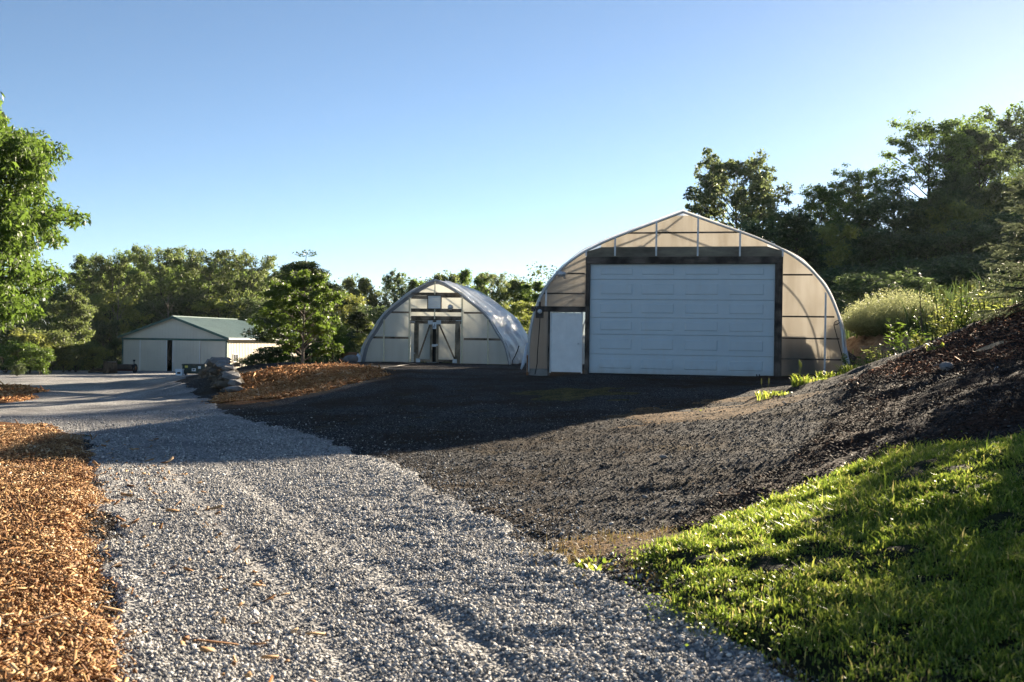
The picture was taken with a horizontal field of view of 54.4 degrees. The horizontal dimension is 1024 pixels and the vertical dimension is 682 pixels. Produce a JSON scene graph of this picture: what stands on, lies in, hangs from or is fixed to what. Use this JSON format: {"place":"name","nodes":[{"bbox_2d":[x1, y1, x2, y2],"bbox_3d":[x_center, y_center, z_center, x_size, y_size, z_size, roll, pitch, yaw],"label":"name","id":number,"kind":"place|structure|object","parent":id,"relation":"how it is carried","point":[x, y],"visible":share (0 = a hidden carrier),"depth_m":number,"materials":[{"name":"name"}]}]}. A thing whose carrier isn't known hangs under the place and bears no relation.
{"place":"outdoors","nodes":[
{"label":"outdoors","id":0,"kind":"place"},
{"bbox_2d":[0,392,36,403],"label":"mulch bed","id":1,"kind":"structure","parent":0,"point":[2,402],"depth_m":28.31,"materials":[{"name":"brown wood"}]},
{"bbox_2d":[0,381,48,401],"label":"tree ring chips","id":2,"kind":"object","parent":1,"relation":"on","point":[15,392],"visible":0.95,"depth_m":35.06,"materials":[{"name":"brown wood"}]},
{"bbox_2d":[0,91,91,331],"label":"walnut tree","id":3,"kind":"object","parent":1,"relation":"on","point":[25,158],"visible":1,"depth_m":42.18,"materials":[{"name":"green plant"}]},
{"bbox_2d":[0,419,166,681],"bbox_3d":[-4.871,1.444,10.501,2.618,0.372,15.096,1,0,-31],"label":"mulch chips","id":4,"kind":"object","parent":0,"point":[85,619],"visible":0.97,"depth_m":6.58,"materials":[{"name":"brown wood"}]},
{"bbox_2d":[201,359,394,404],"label":"mulch bed","id":5,"kind":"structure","parent":0,"point":[250,401],"depth_m":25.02,"materials":[{"name":"orange wood"}]},
{"bbox_2d":[246,269,350,364],"bbox_3d":[-7.814,-0.750,36.290,3.508,3.770,3.321,1,0,-23],"label":"ash tree","id":6,"kind":"object","parent":5,"relation":"on","point":[319,325],"visible":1,"depth_m":35.97,"materials":[{"name":"green plant"}]},
{"bbox_2d":[0,370,817,681],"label":"driveway","id":7,"kind":"structure","parent":0,"point":[139,394],"depth_m":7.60,"materials":[{"name":"grey gravel"}]},
{"bbox_2d":[0,336,38,372],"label":"shrub","id":8,"kind":"object","parent":7,"relation":"on","point":[5,348],"visible":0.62,"depth_m":81.27,"materials":[{"name":"green plant"}]},
{"bbox_2d":[3,328,55,373],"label":"shrub","id":9,"kind":"object","parent":7,"relation":"on","point":[35,338],"visible":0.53,"depth_m":83.33,"materials":[{"name":"green plant"}]},
{"bbox_2d":[18,343,56,374],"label":"shrub","id":10,"kind":"object","parent":7,"relation":"on","point":[43,356],"visible":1,"depth_m":79.59,"materials":[{"name":"green plant"}]},
{"bbox_2d":[20,328,79,372],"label":"shrub","id":11,"kind":"object","parent":7,"relation":"on","point":[59,337],"visible":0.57,"depth_m":86.59,"materials":[{"name":"green plant"}]},
{"bbox_2d":[63,340,99,371],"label":"shrub","id":12,"kind":"object","parent":7,"relation":"on","point":[85,347],"visible":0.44,"depth_m":89.86,"materials":[{"name":"green plant"}]},
{"bbox_2d":[76,343,113,370],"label":"shrub","id":13,"kind":"object","parent":7,"relation":"on","point":[93,364],"visible":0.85,"depth_m":90.54,"materials":[{"name":"green plant"}]},
{"bbox_2d":[81,434,326,681],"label":"stray chips","id":14,"kind":"object","parent":7,"relation":"on","point":[202,648],"visible":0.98,"depth_m":6.54,"materials":[{"name":"brown wood"}]},
{"bbox_2d":[552,529,803,681],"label":"soil strip","id":15,"kind":"object","parent":7,"relation":"on","point":[622,548],"visible":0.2,"depth_m":7.38,"materials":[{"name":"brown soil"}]},
{"bbox_2d":[520,524,905,681],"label":"dry grass","id":16,"kind":"structure","parent":15,"relation":"on","point":[610,535],"depth_m":7.21,"materials":[{"name":"plant"}]},
{"bbox_2d":[0,306,1003,370],"bbox_3d":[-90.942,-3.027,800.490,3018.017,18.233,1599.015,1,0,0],"label":"meadow ground","id":17,"kind":"structure","parent":0,"point":[927,330],"depth_m":30.37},
{"bbox_2d":[308,321,350,361],"bbox_3d":[-9.390,0.043,51.964,2.237,2.744,2.125,1,0,16],"label":"shrub","id":18,"kind":"object","parent":17,"relation":"on","point":[342,331],"visible":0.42,"depth_m":51.72,"materials":[{"name":"green plant"}]},
{"bbox_2d":[310,293,368,348],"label":"deciduous tree","id":19,"kind":"object","parent":17,"relation":"on","point":[344,309],"visible":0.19,"depth_m":91.44,"materials":[{"name":"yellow plant"}]},
{"bbox_2d":[682,147,796,244],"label":"maple tree","id":20,"kind":"object","parent":17,"relation":"on","point":[715,184],"visible":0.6,"depth_m":103.79,"materials":[{"name":"green plant"}]},
{"bbox_2d":[736,207,829,260],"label":"deciduous tree","id":21,"kind":"object","parent":17,"relation":"on","point":[753,228],"visible":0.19,"depth_m":88.73,"materials":[{"name":"green plant"}]},
{"bbox_2d":[793,184,853,237],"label":"locust tree","id":22,"kind":"object","parent":17,"relation":"on","point":[835,197],"visible":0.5,"depth_m":104.91,"materials":[{"name":"green plant"}]},
{"bbox_2d":[791,223,862,273],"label":"deciduous tree","id":23,"kind":"object","parent":17,"relation":"on","point":[828,232],"visible":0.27,"depth_m":82.62,"materials":[{"name":"green plant"}]},
{"bbox_2d":[803,180,878,234],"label":"locust tree","id":24,"kind":"object","parent":17,"relation":"on","point":[824,218],"visible":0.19,"depth_m":114.78,"materials":[{"name":"green plant"}]},
{"bbox_2d":[818,269,875,306],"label":"shrub","id":25,"kind":"object","parent":17,"relation":"on","point":[828,278],"visible":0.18,"depth_m":68.04,"materials":[{"name":"green plant"}]},
{"bbox_2d":[821,162,891,247],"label":"tall tree","id":26,"kind":"object","parent":17,"relation":"on","point":[855,177],"visible":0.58,"depth_m":111.09,"materials":[{"name":"green plant"}]},
{"bbox_2d":[818,259,921,297],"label":"shrub","id":27,"kind":"object","parent":17,"relation":"on","point":[858,269],"visible":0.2,"depth_m":77.82,"materials":[{"name":"green plant"}]},
{"bbox_2d":[835,221,915,270],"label":"deciduous tree","id":28,"kind":"object","parent":17,"relation":"on","point":[857,241],"visible":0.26,"depth_m":95.17,"materials":[{"name":"green plant"}]},
{"bbox_2d":[830,267,947,309],"bbox_3d":[18.199,-2.304,49.072,6.078,2.722,5.415,1,0,-12],"label":"shrub","id":29,"kind":"object","parent":17,"relation":"on","point":[867,283],"visible":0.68,"depth_m":48.36,"materials":[{"name":"green plant"}]},
{"bbox_2d":[849,228,941,273],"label":"deciduous tree","id":30,"kind":"object","parent":17,"relation":"on","point":[902,240],"visible":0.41,"depth_m":94.15,"materials":[{"name":"green plant"}]},
{"bbox_2d":[841,189,950,261],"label":"deciduous tree","id":31,"kind":"object","parent":17,"relation":"on","point":[901,222],"visible":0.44,"depth_m":105.58,"materials":[{"name":"green plant"}]},
{"bbox_2d":[869,255,972,290],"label":"shrub","id":32,"kind":"object","parent":17,"relation":"on","point":[922,268],"visible":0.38,"depth_m":74.30,"materials":[{"name":"green plant"}]},
{"bbox_2d":[871,109,983,228],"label":"tall tree","id":33,"kind":"object","parent":17,"relation":"on","point":[954,149],"visible":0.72,"depth_m":112.75,"materials":[{"name":"green plant"}]},
{"bbox_2d":[837,269,1023,338],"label":"meadow grass","id":34,"kind":"structure","parent":17,"relation":"on","point":[949,295],"depth_m":30.34,"materials":[{"name":"green plant"}]},
{"bbox_2d":[905,187,975,251],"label":"deciduous tree","id":35,"kind":"object","parent":17,"relation":"on","point":[936,198],"visible":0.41,"depth_m":102.74,"materials":[{"name":"green plant"}]},
{"bbox_2d":[927,169,983,230],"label":"tall tree","id":36,"kind":"object","parent":17,"relation":"on","point":[951,180],"visible":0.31,"depth_m":108.83,"materials":[{"name":"green plant"}]},
{"bbox_2d":[909,117,1010,229],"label":"tall tree","id":37,"kind":"object","parent":17,"relation":"on","point":[989,168],"visible":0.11,"depth_m":124.57,"materials":[{"name":"green plant"}]},
{"bbox_2d":[924,200,996,258],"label":"deciduous tree","id":38,"kind":"object","parent":17,"relation":"on","point":[961,210],"visible":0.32,"depth_m":100.74,"materials":[{"name":"green plant"}]},
{"bbox_2d":[919,259,1005,291],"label":"shrub","id":39,"kind":"object","parent":17,"relation":"on","point":[967,273],"visible":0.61,"depth_m":72.34,"materials":[{"name":"green plant"}]},
{"bbox_2d":[917,224,1012,284],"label":"deciduous tree","id":40,"kind":"object","parent":17,"relation":"on","point":[967,238],"visible":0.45,"depth_m":93.11,"materials":[{"name":"green plant"}]},
{"bbox_2d":[923,121,1023,229],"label":"tall tree","id":41,"kind":"object","parent":17,"relation":"on","point":[991,146],"visible":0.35,"depth_m":119.58,"materials":[{"name":"green plant"}]},
{"bbox_2d":[926,249,1023,285],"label":"shrub","id":42,"kind":"object","parent":17,"relation":"on","point":[974,258],"visible":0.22,"depth_m":79.26,"materials":[{"name":"green plant"}]},
{"bbox_2d":[946,215,1023,282],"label":"deciduous tree","id":43,"kind":"object","parent":17,"relation":"on","point":[995,232],"visible":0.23,"depth_m":94.72,"materials":[{"name":"green plant"}]},
{"bbox_2d":[956,101,1023,215],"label":"tall tree","id":44,"kind":"object","parent":17,"relation":"on","point":[990,116],"visible":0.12,"depth_m":231.00,"materials":[{"name":"green plant"}]},
{"bbox_2d":[967,176,1023,245],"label":"deciduous tree","id":45,"kind":"object","parent":17,"relation":"on","point":[997,188],"visible":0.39,"depth_m":110.69,"materials":[{"name":"green plant"}]},
{"bbox_2d":[969,108,1023,216],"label":"tall tree","id":46,"kind":"object","parent":17,"relation":"on","point":[1007,124],"visible":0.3,"depth_m":225.39,"materials":[{"name":"green plant"}]},
{"bbox_2d":[978,211,1023,251],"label":"deciduous tree","id":47,"kind":"object","parent":17,"relation":"on","point":[1006,217],"visible":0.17,"depth_m":99.50,"materials":[{"name":"green plant"}]},
{"bbox_2d":[31,320,978,676],"bbox_3d":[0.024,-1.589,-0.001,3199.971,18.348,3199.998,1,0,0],"label":"ground","id":48,"kind":"structure","parent":0,"point":[421,383],"depth_m":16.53,"materials":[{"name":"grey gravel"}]},
{"bbox_2d":[0,321,41,372],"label":"shrub","id":49,"kind":"object","parent":48,"relation":"on","point":[6,333],"visible":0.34,"depth_m":85.98,"materials":[{"name":"green plant"}]},
{"bbox_2d":[31,300,71,370],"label":"deciduous tree","id":50,"kind":"object","parent":48,"relation":"on","point":[48,319],"visible":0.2,"depth_m":94.49,"materials":[{"name":"green plant"}]},
{"bbox_2d":[28,270,96,336],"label":"deciduous tree","id":51,"kind":"object","parent":48,"relation":"on","point":[57,292],"visible":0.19,"depth_m":129.69,"materials":[{"name":"green plant"}]},
{"bbox_2d":[44,287,98,371],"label":"deciduous tree","id":52,"kind":"object","parent":48,"relation":"on","point":[78,300],"visible":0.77,"depth_m":91.38,"materials":[{"name":"green plant"}]},
{"bbox_2d":[57,252,120,321],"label":"locust tree","id":53,"kind":"object","parent":48,"relation":"on","point":[80,262],"visible":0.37,"depth_m":118.99,"materials":[{"name":"green plant"}]},
{"bbox_2d":[80,318,122,364],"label":"deciduous tree","id":54,"kind":"object","parent":48,"relation":"on","point":[101,327],"visible":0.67,"depth_m":101.83,"materials":[{"name":"green plant"}]},
{"bbox_2d":[68,291,154,360],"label":"deciduous tree","id":55,"kind":"object","parent":48,"relation":"on","point":[100,300],"visible":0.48,"depth_m":104.86,"materials":[{"name":"green plant"}]},
{"bbox_2d":[81,253,144,351],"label":"locust tree","id":56,"kind":"object","parent":48,"relation":"on","point":[100,260],"visible":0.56,"depth_m":116.49,"materials":[{"name":"green plant"}]},
{"bbox_2d":[108,248,158,325],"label":"locust tree","id":57,"kind":"object","parent":48,"relation":"on","point":[120,257],"visible":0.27,"depth_m":119.86,"materials":[{"name":"green plant"}]},
{"bbox_2d":[112,297,186,348],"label":"deciduous tree","id":58,"kind":"object","parent":48,"relation":"on","point":[147,306],"visible":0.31,"depth_m":111.51,"materials":[{"name":"green plant"}]},
{"bbox_2d":[125,243,203,313],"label":"locust tree","id":59,"kind":"object","parent":48,"relation":"on","point":[142,261],"visible":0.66,"depth_m":115.21,"materials":[{"name":"green plant"}]},
{"bbox_2d":[160,252,211,306],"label":"locust tree","id":60,"kind":"object","parent":48,"relation":"on","point":[168,278],"visible":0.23,"depth_m":118.80,"materials":[{"name":"green plant"}]},
{"bbox_2d":[149,290,223,321],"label":"deciduous tree","id":61,"kind":"object","parent":48,"relation":"on","point":[181,303],"visible":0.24,"depth_m":112.07,"materials":[{"name":"green plant"}]},
{"bbox_2d":[174,245,237,316],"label":"locust tree","id":62,"kind":"object","parent":48,"relation":"on","point":[191,263],"visible":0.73,"depth_m":113.84,"materials":[{"name":"green plant"}]},
{"bbox_2d":[117,316,310,370],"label":"barn","id":63,"kind":"structure","parent":48,"relation":"on","point":[178,341],"depth_m":95.57,"materials":[{"name":"beige metal"}]},
{"bbox_2d":[139,340,167,370],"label":"sliding door","id":64,"kind":"structure","parent":63,"relation":"in","point":[153,353],"depth_m":95.70,"materials":[{"name":"beige metal"}]},
{"bbox_2d":[172,340,200,370],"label":"sliding door","id":65,"kind":"structure","parent":63,"relation":"in","point":[183,352],"depth_m":94.89,"materials":[{"name":"beige metal"}]},
{"bbox_2d":[186,296,242,318],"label":"deciduous tree","id":66,"kind":"object","parent":48,"relation":"on","point":[218,302],"visible":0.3,"depth_m":111.22,"materials":[{"name":"green plant"}]},
{"bbox_2d":[197,357,244,392],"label":"stone wall","id":67,"kind":"structure","parent":48,"relation":"on","point":[220,372],"depth_m":31.12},
{"bbox_2d":[200,258,248,308],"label":"locust tree","id":68,"kind":"object","parent":48,"relation":"on","point":[212,286],"visible":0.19,"depth_m":121.29,"materials":[{"name":"green plant"}]},
{"bbox_2d":[219,294,270,319],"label":"deciduous tree","id":69,"kind":"object","parent":48,"relation":"on","point":[248,310],"visible":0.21,"depth_m":111.12,"materials":[{"name":"green plant"}]},
{"bbox_2d":[217,248,278,318],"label":"locust tree","id":70,"kind":"object","parent":48,"relation":"on","point":[259,274],"visible":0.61,"depth_m":116.16,"materials":[{"name":"green plant"}]},
{"bbox_2d":[233,351,282,366],"bbox_3d":[-13.914,1.253,55.047,2.754,1.461,3.091,1,0,-29],"label":"shrub","id":71,"kind":"object","parent":48,"relation":"on","point":[262,357],"visible":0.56,"depth_m":54.49,"materials":[{"name":"green plant"}]},
{"bbox_2d":[237,250,359,363],"bbox_3d":[-11.692,-1.639,56.889,7.694,7.268,7.157,1,0,-10],"label":"cedar tree","id":72,"kind":"object","parent":48,"relation":"on","point":[264,336],"visible":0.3,"depth_m":56.45,"materials":[{"name":"green plant"}]},
{"bbox_2d":[331,273,385,323],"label":"deciduous tree","id":73,"kind":"object","parent":48,"relation":"on","point":[364,286],"visible":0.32,"depth_m":99.13,"materials":[{"name":"green plant"}]},
{"bbox_2d":[343,306,373,346],"bbox_3d":[-9.750,-0.177,62.053,3.845,4.086,3.576,1,0,-13],"label":"tree","id":74,"kind":"object","parent":48,"relation":"on","point":[360,317],"visible":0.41,"depth_m":61.64,"materials":[{"name":"green plant"}]},
{"bbox_2d":[379,268,408,314],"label":"tall tree","id":75,"kind":"object","parent":48,"relation":"on","point":[399,293],"visible":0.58,"depth_m":102.81,"materials":[{"name":"green plant"}]},
{"bbox_2d":[360,279,526,364],"bbox_3d":[-2.934,-0.956,53.900,8.312,4.387,9.022,1,0,10],"label":"greenhouse","id":76,"kind":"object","parent":48,"relation":"on","point":[435,321],"visible":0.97,"depth_m":50.04,"materials":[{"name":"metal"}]},
{"bbox_2d":[416,320,432,361],"bbox_3d":[-4.403,0.024,50.054,0.853,2.124,0.067,1,0,10],"label":"door leaf","id":77,"kind":"structure","parent":76,"relation":"in","point":[424,332],"depth_m":50.06,"materials":[{"name":"white"}]},
{"bbox_2d":[436,320,456,362],"bbox_3d":[-3.262,0.035,49.822,1.103,2.137,0.130,1,0,10],"label":"door leaf","id":78,"kind":"structure","parent":76,"relation":"in","point":[446,334],"depth_m":49.87,"materials":[{"name":"white"}]},
{"bbox_2d":[453,268,488,292],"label":"deciduous tree","id":79,"kind":"object","parent":48,"relation":"on","point":[464,276],"visible":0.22,"depth_m":103.28,"materials":[{"name":"green plant"}]},
{"bbox_2d":[475,271,512,306],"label":"locust tree","id":80,"kind":"object","parent":48,"relation":"on","point":[492,279],"visible":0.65,"depth_m":96.81,"materials":[{"name":"green plant"}]},
{"bbox_2d":[4,195,1023,357],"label":"wood","id":81,"kind":"object","parent":48,"relation":"on","point":[538,272],"depth_m":141.26,"materials":[{"name":"green plant"}]},
{"bbox_2d":[495,277,533,313],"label":"deciduous tree","id":82,"kind":"object","parent":48,"relation":"on","point":[515,284],"visible":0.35,"depth_m":101.02,"materials":[{"name":"green plant"}]},
{"bbox_2d":[501,300,535,334],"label":"deciduous tree","id":83,"kind":"object","parent":48,"relation":"on","point":[516,309],"visible":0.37,"depth_m":87.59,"materials":[{"name":"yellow plant"}]},
{"bbox_2d":[511,280,544,330],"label":"deciduous tree","id":84,"kind":"object","parent":48,"relation":"on","point":[536,287],"visible":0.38,"depth_m":99.37,"materials":[{"name":"green plant"}]},
{"bbox_2d":[509,387,638,400],"bbox_3d":[1.576,1.317,24.333,3.616,0.314,5.824,1,0,0],"label":"moss patch","id":85,"kind":"object","parent":48,"relation":"on","point":[565,394],"visible":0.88,"depth_m":24.01,"materials":[{"name":"plant"}]},
{"bbox_2d":[520,210,849,376],"bbox_3d":[7.628,-1.344,41.946,10.110,5.399,23.434,1,0,12],"label":"greenhouse","id":86,"kind":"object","parent":48,"relation":"on","point":[682,293],"visible":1,"depth_m":30.88,"materials":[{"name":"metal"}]},
{"bbox_2d":[549,312,582,372],"bbox_3d":[1.725,0.039,31.624,1.048,1.958,0.133,1,0,12],"label":"side door","id":87,"kind":"structure","parent":86,"relation":"in","point":[566,329],"depth_m":31.63,"materials":[{"name":"white paint"}]},
{"bbox_2d":[589,264,774,376],"bbox_3d":[5.213,-0.653,30.933,5.671,3.485,0.103,1,0,12],"label":"garage door","id":88,"kind":"structure","parent":86,"relation":"in","point":[646,319],"depth_m":30.90,"materials":[{"name":"paint"}]},
{"bbox_2d":[600,391,823,428],"bbox_3d":[3.675,1.146,18.905,4.501,0.695,5.930,1,0,0],"label":"brown patch","id":89,"kind":"object","parent":48,"relation":"on","point":[730,412],"visible":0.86,"depth_m":17.92,"materials":[{"name":"soil"}]},
{"bbox_2d":[768,204,835,296],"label":"cedar tree","id":90,"kind":"object","parent":48,"relation":"on","point":[797,225],"visible":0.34,"depth_m":73.45,"materials":[{"name":"green plant"}]},
{"bbox_2d":[924,278,968,335],"bbox_3d":[10.298,-0.717,23.549,0.942,1.552,0.866,1,0,-43],"label":"weed","id":91,"kind":"object","parent":48,"relation":"on","point":[943,295],"visible":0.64,"depth_m":23.61,"materials":[{"name":"green plant"}]},
{"bbox_2d":[0,0,1023,323],"label":"sky","id":92,"kind":"structure","parent":0,"point":[416,138],"materials":[{"name":"blue"}]},
{"bbox_2d":[608,426,1023,681],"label":"lawn ground","id":93,"kind":"structure","parent":0,"point":[765,563],"depth_m":5.62,"materials":[{"name":"plant"}]},
{"bbox_2d":[671,306,1023,531],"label":"bank ground","id":94,"kind":"structure","parent":0,"point":[871,432],"depth_m":10.14,"materials":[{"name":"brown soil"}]},
{"bbox_2d":[660,302,1023,531],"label":"bank mulch chips","id":95,"kind":"object","parent":94,"relation":"on","point":[864,427],"visible":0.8,"depth_m":10.93,"materials":[{"name":"brown wood"}]},
{"bbox_2d":[825,301,1023,387],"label":"bank top chips","id":96,"kind":"object","parent":94,"relation":"on","point":[951,348],"visible":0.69,"depth_m":17.14,"materials":[{"name":"brown wood"}]},
{"bbox_2d":[963,139,1023,324],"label":"spruce tree","id":97,"kind":"object","parent":94,"relation":"on","point":[1019,195],"visible":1,"depth_m":18.32,"materials":[{"name":"green plant"}]},
{"bbox_2d":[846,332,939,364],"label":"cut bank ground","id":98,"kind":"structure","parent":0,"point":[854,343],"depth_m":30.45,"materials":[{"name":"brown soil"}]},
{"bbox_2d":[841,285,948,336],"bbox_3d":[12.170,-0.926,31.494,3.666,1.688,3.258,1,0,0],"label":"feathery bush","id":99,"kind":"object","parent":98,"relation":"on","point":[858,322],"visible":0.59,"depth_m":30.88,"materials":[{"name":"green plant"}]},
{"bbox_2d":[938,297,975,332],"bbox_3d":[9.690,-0.552,21.786,0.800,0.821,0.923,1,0,33],"label":"weed","id":100,"kind":"object","parent":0,"point":[950,320],"visible":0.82,"depth_m":21.73,"materials":[{"name":"green plant"}]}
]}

